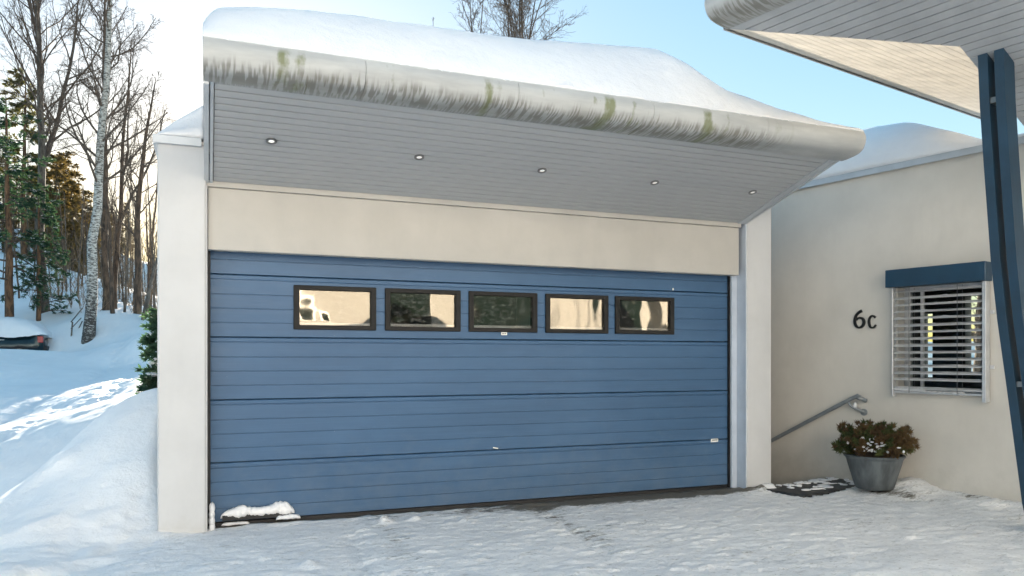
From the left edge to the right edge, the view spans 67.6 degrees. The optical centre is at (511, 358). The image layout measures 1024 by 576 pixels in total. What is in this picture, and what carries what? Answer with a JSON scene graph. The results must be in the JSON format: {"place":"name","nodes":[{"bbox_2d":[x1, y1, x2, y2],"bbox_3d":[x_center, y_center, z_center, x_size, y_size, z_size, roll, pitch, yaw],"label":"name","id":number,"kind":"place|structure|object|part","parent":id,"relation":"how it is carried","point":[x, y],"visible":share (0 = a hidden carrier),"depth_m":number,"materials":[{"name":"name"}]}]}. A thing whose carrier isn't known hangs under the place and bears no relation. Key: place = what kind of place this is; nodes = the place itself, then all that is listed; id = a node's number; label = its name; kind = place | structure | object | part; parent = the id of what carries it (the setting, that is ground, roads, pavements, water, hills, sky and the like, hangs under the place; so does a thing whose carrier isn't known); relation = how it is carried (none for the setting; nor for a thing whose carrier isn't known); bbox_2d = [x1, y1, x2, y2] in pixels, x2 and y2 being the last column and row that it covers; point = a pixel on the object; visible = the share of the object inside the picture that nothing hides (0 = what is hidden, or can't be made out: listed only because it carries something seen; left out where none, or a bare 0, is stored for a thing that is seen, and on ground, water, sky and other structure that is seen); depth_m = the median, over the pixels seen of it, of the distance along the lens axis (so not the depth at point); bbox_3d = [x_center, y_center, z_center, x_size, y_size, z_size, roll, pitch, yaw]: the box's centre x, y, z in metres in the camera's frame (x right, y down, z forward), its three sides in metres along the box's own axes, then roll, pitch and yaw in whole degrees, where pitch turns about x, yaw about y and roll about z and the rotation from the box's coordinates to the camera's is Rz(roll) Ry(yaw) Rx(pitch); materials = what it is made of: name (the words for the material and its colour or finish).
{"place":"outdoors","nodes":[
{"label":"outdoors","id":0,"kind":"place"},
{"bbox_2d":[153,36,865,532],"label":"garage","id":1,"kind":"structure","parent":0,"point":[337,170],"depth_m":6.22,"materials":[{"name":"paint"}]},
{"bbox_2d":[157,106,203,141],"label":"roof snow","id":2,"kind":"structure","parent":1,"relation":"on","point":[190,124],"depth_m":5.94,"materials":[{"name":"snow"}]},
{"bbox_2d":[221,521,248,525],"bbox_3d":[-2.259,1.347,6.239,0.216,0.031,0.062,0,0,-22],"label":"snow clump","id":3,"kind":"object","parent":1,"relation":"on","point":[234,523],"visible":1,"depth_m":6.22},
{"bbox_2d":[266,138,276,144],"bbox_3d":[-1.749,-1.579,5.555,0.080,0.029,0.079,0,0,-22],"label":"recessed lamp","id":4,"kind":"object","parent":1,"relation":"attached to","point":[271,141],"visible":1,"depth_m":5.55,"materials":[{"name":"metal"}]},
{"bbox_2d":[276,514,300,519],"bbox_3d":[-1.865,1.320,6.368,0.198,0.042,0.080,0,0,-22],"label":"snow clump","id":5,"kind":"object","parent":1,"relation":"on","point":[290,516],"visible":1,"depth_m":6.35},
{"bbox_2d":[414,154,423,159],"bbox_3d":[-0.726,-1.574,5.979,0.080,0.029,0.079,0,0,-22],"label":"recessed lamp","id":6,"kind":"object","parent":1,"relation":"attached to","point":[419,157],"visible":1,"depth_m":5.97,"materials":[{"name":"metal"}]},
{"bbox_2d":[211,251,726,526],"bbox_3d":[-0.084,0.086,7.130,5.078,2.572,0.108,0,0,-22],"label":"garage door","id":7,"kind":"structure","parent":1,"relation":"attached to","point":[313,449],"depth_m":6.95,"materials":[{"name":"blue paint"}]},
{"bbox_2d":[220,501,294,518],"bbox_3d":[-2.094,1.247,6.298,0.582,0.126,0.104,0,0,-22],"label":"snow clump","id":8,"kind":"object","parent":7,"relation":"on","point":[279,507],"visible":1,"depth_m":6.28,"materials":[{"name":"snow"}]},
{"bbox_3d":[-1.521,-0.431,6.577,0.697,0.374,0.073,0,0,-22],"label":"window frame","id":9,"kind":"part","parent":7,"relation":"part of","materials":[{"name":"black plastic"}]},
{"bbox_3d":[-0.801,-0.431,6.864,0.695,0.374,0.073,0,0,-22],"label":"window frame","id":10,"kind":"part","parent":7,"relation":"part of","materials":[{"name":"black plastic"}]},
{"bbox_2d":[211,439,726,521],"bbox_3d":[-0.093,1.092,7.154,5.078,0.480,0.047,0,0,-22],"label":"door panel","id":11,"kind":"structure","parent":7,"relation":"in","point":[325,485],"depth_m":6.98,"materials":[{"name":"blue paint"}]},
{"bbox_2d":[211,390,726,462],"bbox_3d":[-0.093,0.594,7.154,5.078,0.508,0.047,0,0,-22],"label":"door panel","id":12,"kind":"structure","parent":7,"relation":"in","point":[296,428],"depth_m":6.95,"materials":[{"name":"blue paint"}]},
{"bbox_2d":[211,337,726,399],"bbox_3d":[-0.093,0.082,7.154,5.078,0.509,0.047,0,0,-22],"label":"door panel","id":13,"kind":"structure","parent":7,"relation":"in","point":[241,367],"depth_m":6.95,"materials":[{"name":"blue paint"}]},
{"bbox_2d":[211,274,726,341],"bbox_3d":[-0.093,-0.431,7.154,5.078,0.509,0.047,0,0,-22],"label":"door panel","id":14,"kind":"structure","parent":7,"relation":"in","point":[241,305],"depth_m":6.79,"materials":[{"name":"blue paint"}]},
{"bbox_2d":[211,251,726,292],"bbox_3d":[-0.093,-0.945,7.154,5.078,0.510,0.047,0,0,-22],"label":"door panel","id":15,"kind":"structure","parent":7,"relation":"in","point":[229,263],"depth_m":6.95,"materials":[{"name":"blue paint"}]},
{"bbox_3d":[-0.087,-0.431,7.148,0.683,0.374,0.073,0,0,-22],"label":"window frame","id":16,"kind":"part","parent":7,"relation":"part of","materials":[{"name":"black plastic"}]},
{"bbox_3d":[0.625,-0.431,7.431,0.677,0.374,0.073,0,0,-22],"label":"window frame","id":17,"kind":"part","parent":7,"relation":"part of","materials":[{"name":"black plastic"}]},
{"bbox_3d":[1.331,-0.431,7.712,0.684,0.374,0.073,0,0,-22],"label":"window frame","id":18,"kind":"part","parent":7,"relation":"part of","materials":[{"name":"black plastic"}]},
{"bbox_2d":[203,7,862,130],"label":"roof snow","id":19,"kind":"structure","parent":1,"relation":"on","point":[652,74],"depth_m":5.51,"materials":[{"name":"snow"}]},
{"bbox_2d":[537,168,546,172],"bbox_3d":[0.252,-1.569,6.387,0.080,0.029,0.079,0,0,-22],"label":"recessed lamp","id":20,"kind":"object","parent":1,"relation":"attached to","point":[542,170],"visible":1,"depth_m":6.38,"materials":[{"name":"metal"}]},
{"bbox_2d":[650,180,658,184],"bbox_3d":[1.272,-1.565,6.809,0.080,0.029,0.079,0,0,-22],"label":"recessed lamp","id":21,"kind":"object","parent":1,"relation":"attached to","point":[655,182],"visible":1,"depth_m":6.80,"materials":[{"name":"metal"}]},
{"bbox_2d":[748,190,756,194],"bbox_3d":[2.269,-1.566,7.204,0.080,0.029,0.079,0,0,-22],"label":"recessed lamp","id":22,"kind":"object","parent":1,"relation":"attached to","point":[752,192],"visible":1,"depth_m":7.21,"materials":[{"name":"metal"}]},
{"bbox_2d":[0,229,1023,575],"bbox_3d":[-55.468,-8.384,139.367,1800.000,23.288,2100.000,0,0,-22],"label":"snowy ground","id":23,"kind":"structure","parent":0,"point":[78,457],"depth_m":6.04,"materials":[{"name":"snow"}]},
{"bbox_2d":[0,228,4,277],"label":"sapling","id":24,"kind":"object","parent":23,"relation":"on","point":[3,261],"visible":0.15,"depth_m":42.92,"materials":[{"name":"brown plant"}]},
{"bbox_2d":[0,156,20,248],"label":"young conifer","id":25,"kind":"object","parent":23,"relation":"on","point":[3,160],"visible":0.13,"depth_m":64.93,"materials":[{"name":"green plant"}]},
{"bbox_2d":[1,203,19,253],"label":"young conifer","id":26,"kind":"object","parent":23,"relation":"on","point":[16,222],"visible":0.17,"depth_m":62.29,"materials":[{"name":"green plant"}]},
{"bbox_2d":[3,197,19,297],"bbox_3d":[-25.403,-5.967,38.963,0.628,6.141,0.710,0,0,7],"label":"sapling","id":27,"kind":"object","parent":23,"relation":"on","point":[14,249],"visible":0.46,"depth_m":38.94,"materials":[{"name":"brown plant"}]},
{"bbox_2d":[12,196,19,253],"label":"forest tree","id":28,"kind":"object","parent":23,"relation":"on","point":[16,227],"visible":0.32,"depth_m":61.53,"materials":[{"name":"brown plant"}]},
{"bbox_2d":[0,335,48,350],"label":"parked car","id":29,"kind":"object","parent":23,"relation":"on","point":[35,342],"visible":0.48,"depth_m":29.09,"materials":[{"name":"green paint"}]},
{"bbox_2d":[0,316,51,337],"bbox_3d":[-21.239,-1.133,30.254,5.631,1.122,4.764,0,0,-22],"label":"snow load","id":30,"kind":"object","parent":29,"relation":"on","point":[12,327],"visible":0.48,"depth_m":29.00},
{"bbox_2d":[17,129,35,251],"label":"forest tree","id":31,"kind":"object","parent":23,"relation":"on","point":[29,175],"visible":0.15,"depth_m":59.47,"materials":[{"name":"brown plant"}]},
{"bbox_2d":[16,165,37,247],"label":"young conifer","id":32,"kind":"object","parent":23,"relation":"on","point":[33,195],"visible":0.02,"depth_m":67.54,"materials":[{"name":"green plant"}]},
{"bbox_2d":[0,67,56,253],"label":"pine tree","id":33,"kind":"object","parent":23,"relation":"on","point":[17,111],"visible":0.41,"depth_m":51.82,"materials":[{"name":"green plant"}]},
{"bbox_2d":[25,181,33,251],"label":"forest tree","id":34,"kind":"object","parent":23,"relation":"on","point":[28,226],"visible":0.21,"depth_m":55.03,"materials":[{"name":"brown plant"}]},
{"bbox_2d":[31,194,35,282],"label":"sapling","id":35,"kind":"object","parent":23,"relation":"on","point":[33,210],"visible":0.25,"depth_m":42.95,"materials":[{"name":"brown plant"}]},
{"bbox_2d":[0,95,70,316],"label":"spruce tree","id":36,"kind":"object","parent":23,"relation":"on","point":[8,185],"visible":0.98,"depth_m":31.68,"materials":[{"name":"green plant"}]},
{"bbox_2d":[0,185,79,320],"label":"spruce tree","id":37,"kind":"object","parent":23,"relation":"on","point":[48,220],"visible":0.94,"depth_m":32.28,"materials":[{"name":"green plant"}]},
{"bbox_2d":[27,196,52,258],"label":"young conifer","id":38,"kind":"object","parent":23,"relation":"on","point":[31,222],"visible":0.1,"depth_m":56.91,"materials":[{"name":"green plant"}]},
{"bbox_2d":[45,226,54,294],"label":"sapling","id":39,"kind":"object","parent":23,"relation":"on","point":[49,271],"visible":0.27,"depth_m":40.24,"materials":[{"name":"brown plant"}]},
{"bbox_2d":[50,206,58,292],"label":"sapling","id":40,"kind":"object","parent":23,"relation":"on","point":[54,255],"visible":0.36,"depth_m":40.01,"materials":[{"name":"brown plant"}]},
{"bbox_2d":[46,162,72,240],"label":"young conifer","id":41,"kind":"object","parent":23,"relation":"on","point":[53,164],"visible":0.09,"depth_m":71.33,"materials":[{"name":"green plant"}]},
{"bbox_2d":[56,179,67,278],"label":"sapling","id":42,"kind":"object","parent":23,"relation":"on","point":[61,242],"visible":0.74,"depth_m":45.34,"materials":[{"name":"brown plant"}]},
{"bbox_2d":[44,153,79,263],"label":"young conifer","id":43,"kind":"object","parent":23,"relation":"on","point":[62,177],"visible":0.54,"depth_m":51.95,"materials":[{"name":"green plant"}]},
{"bbox_2d":[59,189,67,290],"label":"sapling","id":44,"kind":"object","parent":23,"relation":"on","point":[65,239],"visible":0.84,"depth_m":42.76,"materials":[{"name":"brown plant"}]},
{"bbox_2d":[61,229,68,295],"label":"sapling","id":45,"kind":"object","parent":23,"relation":"on","point":[63,265],"visible":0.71,"depth_m":37.78,"materials":[{"name":"brown plant"}]},
{"bbox_2d":[46,151,89,262],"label":"young conifer","id":46,"kind":"object","parent":23,"relation":"on","point":[76,165],"visible":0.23,"depth_m":59.83,"materials":[{"name":"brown plant"}]},
{"bbox_2d":[0,0,138,311],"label":"bare tree","id":47,"kind":"object","parent":23,"relation":"on","point":[44,150],"visible":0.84,"depth_m":33.87,"materials":[{"name":"grey plant"}]},
{"bbox_2d":[66,242,76,304],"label":"sapling","id":48,"kind":"object","parent":23,"relation":"on","point":[71,272],"visible":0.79,"depth_m":35.73,"materials":[{"name":"brown plant"}]},
{"bbox_2d":[61,179,84,261],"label":"young conifer","id":49,"kind":"object","parent":23,"relation":"on","point":[70,201],"visible":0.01,"depth_m":67.17,"materials":[{"name":"green plant"}]},
{"bbox_2d":[70,212,80,277],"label":"sapling","id":50,"kind":"object","parent":23,"relation":"on","point":[75,240],"visible":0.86,"depth_m":47.98,"materials":[{"name":"brown plant"}]},
{"bbox_2d":[54,171,98,270],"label":"young conifer","id":51,"kind":"object","parent":23,"relation":"on","point":[74,202],"visible":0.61,"depth_m":54.34,"materials":[{"name":"brown plant"}]},
{"bbox_2d":[71,308,82,335],"bbox_3d":[-17.405,-1.384,30.693,0.228,1.359,0.652,0,0,13],"label":"wooden barrier","id":52,"kind":"object","parent":23,"relation":"on","point":[72,325],"visible":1,"depth_m":30.59,"materials":[{"name":"grey wood"}]},
{"bbox_2d":[72,185,85,295],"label":"sapling","id":53,"kind":"object","parent":23,"relation":"on","point":[79,256],"visible":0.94,"depth_m":40.29,"materials":[{"name":"brown plant"}]},
{"bbox_2d":[78,183,84,273],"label":"sapling","id":54,"kind":"object","parent":23,"relation":"on","point":[83,227],"visible":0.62,"depth_m":50.74,"materials":[{"name":"brown plant"}]},
{"bbox_2d":[66,189,99,268],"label":"young conifer","id":55,"kind":"object","parent":23,"relation":"on","point":[85,192],"visible":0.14,"depth_m":64.89,"materials":[{"name":"green plant"}]},
{"bbox_2d":[79,188,87,254],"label":"sapling","id":56,"kind":"object","parent":23,"relation":"on","point":[85,214],"visible":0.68,"depth_m":37.36,"materials":[{"name":"brown plant"}]},
{"bbox_2d":[81,202,88,285],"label":"sapling","id":57,"kind":"object","parent":23,"relation":"on","point":[85,247],"visible":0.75,"depth_m":45.49,"materials":[{"name":"brown plant"}]},
{"bbox_2d":[15,246,156,311],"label":"undergrowth","id":58,"kind":"object","parent":23,"relation":"on","point":[100,277],"visible":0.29,"depth_m":39.42,"materials":[{"name":"brown plant"}]},
{"bbox_2d":[73,209,101,275],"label":"young conifer","id":59,"kind":"object","parent":23,"relation":"on","point":[89,220],"visible":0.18,"depth_m":57.20,"materials":[{"name":"green plant"}]},
{"bbox_2d":[0,0,175,343],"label":"birch tree","id":60,"kind":"object","parent":23,"relation":"on","point":[89,327],"visible":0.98,"depth_m":30.63,"materials":[{"name":"grey plant"}]},
{"bbox_2d":[97,239,99,297],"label":"sapling","id":61,"kind":"object","parent":23,"relation":"on","point":[97,260],"visible":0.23,"depth_m":41.70,"materials":[{"name":"brown plant"}]},
{"bbox_2d":[78,0,131,310],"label":"bare tree","id":62,"kind":"object","parent":23,"relation":"on","point":[104,265],"visible":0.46,"depth_m":34.47,"materials":[{"name":"brown plant"}]},
{"bbox_2d":[92,114,120,313],"bbox_3d":[-16.814,-6.036,31.807,0.918,9.192,0.711,-1,3,11],"label":"tree","id":63,"kind":"object","parent":23,"relation":"on","point":[111,274],"visible":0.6,"depth_m":31.77,"materials":[{"name":"brown plant"}]},
{"bbox_2d":[112,199,115,260],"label":"forest tree","id":64,"kind":"object","parent":23,"relation":"on","point":[114,233],"visible":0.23,"depth_m":56.39,"materials":[{"name":"brown plant"}]},
{"bbox_2d":[113,188,121,299],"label":"sapling","id":65,"kind":"object","parent":23,"relation":"on","point":[114,247],"visible":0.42,"depth_m":44.03,"materials":[{"name":"brown plant"}]},
{"bbox_2d":[110,209,125,305],"bbox_3d":[-18.158,-4.407,35.243,0.942,5.269,0.473,0,0,0],"label":"sapling","id":66,"kind":"object","parent":23,"relation":"on","point":[118,258],"visible":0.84,"depth_m":35.16,"materials":[{"name":"brown plant"}]},
{"bbox_2d":[111,216,125,257],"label":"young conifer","id":67,"kind":"object","parent":23,"relation":"on","point":[121,240],"visible":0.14,"depth_m":80.82,"materials":[{"name":"green plant"}]},
{"bbox_2d":[119,225,124,271],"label":"sapling","id":68,"kind":"object","parent":23,"relation":"on","point":[121,250],"visible":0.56,"depth_m":58.73,"materials":[{"name":"brown plant"}]},
{"bbox_2d":[122,232,125,278],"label":"sapling","id":69,"kind":"object","parent":23,"relation":"on","point":[122,256],"visible":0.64,"depth_m":46.83,"materials":[{"name":"brown plant"}]},
{"bbox_2d":[117,173,131,311],"bbox_3d":[-17.034,-4.948,33.713,0.580,6.556,0.944,0,0,22],"label":"sapling","id":70,"kind":"object","parent":23,"relation":"on","point":[126,273],"visible":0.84,"depth_m":33.79,"materials":[{"name":"brown plant"}]},
{"bbox_2d":[121,221,130,301],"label":"sapling","id":71,"kind":"object","parent":23,"relation":"on","point":[124,264],"visible":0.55,"depth_m":43.01,"materials":[{"name":"brown plant"}]},
{"bbox_2d":[120,202,133,249],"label":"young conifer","id":72,"kind":"object","parent":23,"relation":"on","point":[124,206],"visible":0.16,"depth_m":85.76,"materials":[{"name":"green plant"}]},
{"bbox_2d":[123,189,131,268],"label":"forest tree","id":73,"kind":"object","parent":23,"relation":"on","point":[126,225],"visible":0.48,"depth_m":78.36,"materials":[{"name":"brown plant"}]},
{"bbox_2d":[91,22,165,308],"bbox_3d":[-17.653,-8.895,36.656,4.577,14.224,3.321,0,0,-22],"label":"bare tree","id":74,"kind":"object","parent":23,"relation":"on","point":[121,197],"visible":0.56,"depth_m":35.93,"materials":[{"name":"brown plant"}]},
{"bbox_2d":[126,235,133,294],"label":"sapling","id":75,"kind":"object","parent":23,"relation":"on","point":[128,267],"visible":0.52,"depth_m":46.91,"materials":[{"name":"brown plant"}]},
{"bbox_2d":[128,225,134,287],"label":"forest tree","id":76,"kind":"object","parent":23,"relation":"on","point":[132,254],"visible":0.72,"depth_m":57.28,"materials":[{"name":"brown plant"}]},
{"bbox_2d":[129,203,134,287],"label":"sapling","id":77,"kind":"object","parent":23,"relation":"on","point":[131,249],"visible":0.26,"depth_m":58.49,"materials":[{"name":"brown plant"}]},
{"bbox_2d":[106,71,162,313],"bbox_3d":[-16.234,-7.087,33.160,2.813,11.400,2.862,0,0,11],"label":"bare tree","id":78,"kind":"object","parent":23,"relation":"on","point":[136,235],"visible":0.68,"depth_m":33.23,"materials":[{"name":"brown plant"}]},
{"bbox_2d":[133,217,144,305],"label":"sapling","id":79,"kind":"object","parent":23,"relation":"on","point":[142,281],"visible":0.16,"depth_m":42.75,"materials":[{"name":"brown plant"}]},
{"bbox_2d":[141,233,146,292],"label":"forest tree","id":80,"kind":"object","parent":23,"relation":"on","point":[143,266],"visible":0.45,"depth_m":67.56,"materials":[{"name":"brown plant"}]},
{"bbox_2d":[133,305,156,393],"bbox_3d":[-4.311,0.203,9.595,0.832,1.814,0.830,0,0,41],"label":"evergreen shrub","id":81,"kind":"object","parent":23,"relation":"on","point":[150,381],"visible":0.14,"depth_m":9.44,"materials":[{"name":"green plant"}]},
{"bbox_2d":[142,331,156,376],"bbox_3d":[-4.341,0.049,9.598,0.579,1.153,0.552,0,0,-38],"label":"snow clump","id":82,"kind":"object","parent":81,"relation":"on","point":[150,363],"visible":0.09,"depth_m":9.42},
{"bbox_2d":[141,180,153,313],"bbox_3d":[-16.397,-4.836,34.368,0.494,6.391,0.638,4,4,45],"label":"sapling","id":83,"kind":"object","parent":23,"relation":"on","point":[148,263],"visible":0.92,"depth_m":34.35,"materials":[{"name":"brown plant"}]},
{"bbox_2d":[144,195,152,303],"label":"sapling","id":84,"kind":"object","parent":23,"relation":"on","point":[150,249],"visible":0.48,"depth_m":40.20,"materials":[{"name":"brown plant"}]},
{"bbox_2d":[141,257,156,319],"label":"bare tree","id":85,"kind":"object","parent":23,"relation":"on","point":[147,301],"visible":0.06,"depth_m":31.55,"materials":[{"name":"brown plant"}]},
{"bbox_2d":[143,167,155,308],"bbox_3d":[-16.849,-5.369,35.426,0.618,7.480,0.870,0,0,12],"label":"sapling","id":86,"kind":"object","parent":23,"relation":"on","point":[152,262],"visible":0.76,"depth_m":35.57,"materials":[{"name":"brown plant"}]},
{"bbox_2d":[146,159,156,293],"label":"sapling","id":87,"kind":"object","parent":23,"relation":"on","point":[154,222],"visible":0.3,"depth_m":40.53,"materials":[{"name":"brown plant"}]},
{"bbox_2d":[149,216,156,273],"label":"sapling","id":88,"kind":"object","parent":23,"relation":"on","point":[154,245],"visible":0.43,"depth_m":36.65,"materials":[{"name":"brown plant"}]},
{"bbox_2d":[153,237,156,294],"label":"sapling","id":89,"kind":"object","parent":23,"relation":"on","point":[155,271],"visible":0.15,"depth_m":54.53,"materials":[{"name":"brown plant"}]},
{"bbox_2d":[208,502,214,530],"bbox_3d":[-2.387,1.267,6.078,0.053,0.253,0.110,0,0,-22],"label":"snow clump","id":90,"kind":"object","parent":23,"relation":"on","point":[211,520],"visible":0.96,"depth_m":6.04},
{"bbox_2d":[448,0,491,33],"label":"bare tree","id":91,"kind":"object","parent":23,"relation":"on","point":[473,19],"visible":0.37,"depth_m":39.67,"materials":[{"name":"grey plant"}]},
{"bbox_2d":[477,0,586,40],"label":"bare tree","id":92,"kind":"object","parent":23,"relation":"on","point":[508,11],"visible":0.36,"depth_m":35.74,"materials":[{"name":"grey plant"}]},
{"bbox_2d":[766,478,854,497],"bbox_3d":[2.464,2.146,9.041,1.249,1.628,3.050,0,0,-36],"label":"doormat","id":93,"kind":"object","parent":23,"relation":"on","point":[795,491],"visible":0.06,"depth_m":7.76,"materials":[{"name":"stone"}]},
{"bbox_2d":[776,477,853,490],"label":"snow patches","id":94,"kind":"object","parent":93,"relation":"on","point":[825,484],"visible":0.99,"depth_m":8.11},
{"bbox_2d":[843,452,905,490],"bbox_3d":[3.641,1.134,7.680,0.576,0.342,0.576,0,0,-22],"label":"planter","id":95,"kind":"object","parent":23,"relation":"on","point":[874,474],"visible":0.8,"depth_m":7.50,"materials":[{"name":"metal"}]},
{"bbox_2d":[831,418,919,458],"bbox_3d":[3.627,0.818,7.673,0.803,0.433,0.811,0,0,-22],"label":"potted shrub","id":96,"kind":"object","parent":95,"relation":"on","point":[892,439],"visible":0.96,"depth_m":7.53,"materials":[{"name":"green plant"}]},
{"bbox_2d":[847,437,904,452],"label":"snow tufts","id":97,"kind":"object","parent":96,"relation":"in","point":[877,446],"visible":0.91,"depth_m":7.49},
{"bbox_2d":[971,296,979,371],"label":"bare tree","id":98,"kind":"object","parent":23,"relation":"on","point":[977,333],"visible":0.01,"depth_m":23.89,"materials":[{"name":"brown plant"}]},
{"bbox_2d":[978,48,1023,510],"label":"support post","id":99,"kind":"object","parent":23,"relation":"on","point":[998,116],"visible":0.99,"depth_m":5.46,"materials":[{"name":"blue paint"}]},
{"bbox_2d":[0,0,1023,341],"label":"sky","id":100,"kind":"structure","parent":0,"point":[683,30],"materials":[{"name":"blue"}]},
{"bbox_2d":[704,0,1023,501],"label":"house","id":101,"kind":"structure","parent":0,"point":[900,251],"depth_m":7.73,"materials":[{"name":"paint"}]},
{"bbox_2d":[771,394,867,442],"bbox_3d":[3.103,1.004,9.117,0.111,1.250,2.331,0,0,-36],"label":"hand rail","id":102,"kind":"object","parent":101,"relation":"attached to","point":[863,412],"visible":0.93,"depth_m":8.46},
{"bbox_2d":[853,310,876,328],"bbox_3d":[3.799,-0.422,8.226,0.018,0.210,0.258,0,0,-36],"label":"house number","id":103,"kind":"object","parent":101,"relation":"attached to","point":[855,318],"visible":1,"depth_m":8.24,"materials":[{"name":"black"}]},
{"bbox_2d":[894,387,964,392],"bbox_3d":[4.162,0.315,7.644,0.076,0.052,0.689,0,0,-35],"label":"snow clump","id":104,"kind":"object","parent":101,"relation":"on","point":[912,390],"visible":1,"depth_m":7.69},
{"bbox_2d":[885,261,994,402],"bbox_3d":[4.282,-0.247,7.605,0.340,1.325,0.980,0,0,-36],"label":"window","id":105,"kind":"structure","parent":101,"relation":"in","point":[980,272],"depth_m":7.53,"materials":[{"name":"metal"}]},
{"bbox_2d":[811,122,1023,180],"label":"roof snow","id":106,"kind":"structure","parent":0,"point":[893,143],"depth_m":7.99,"materials":[{"name":"snow"}]}
]}

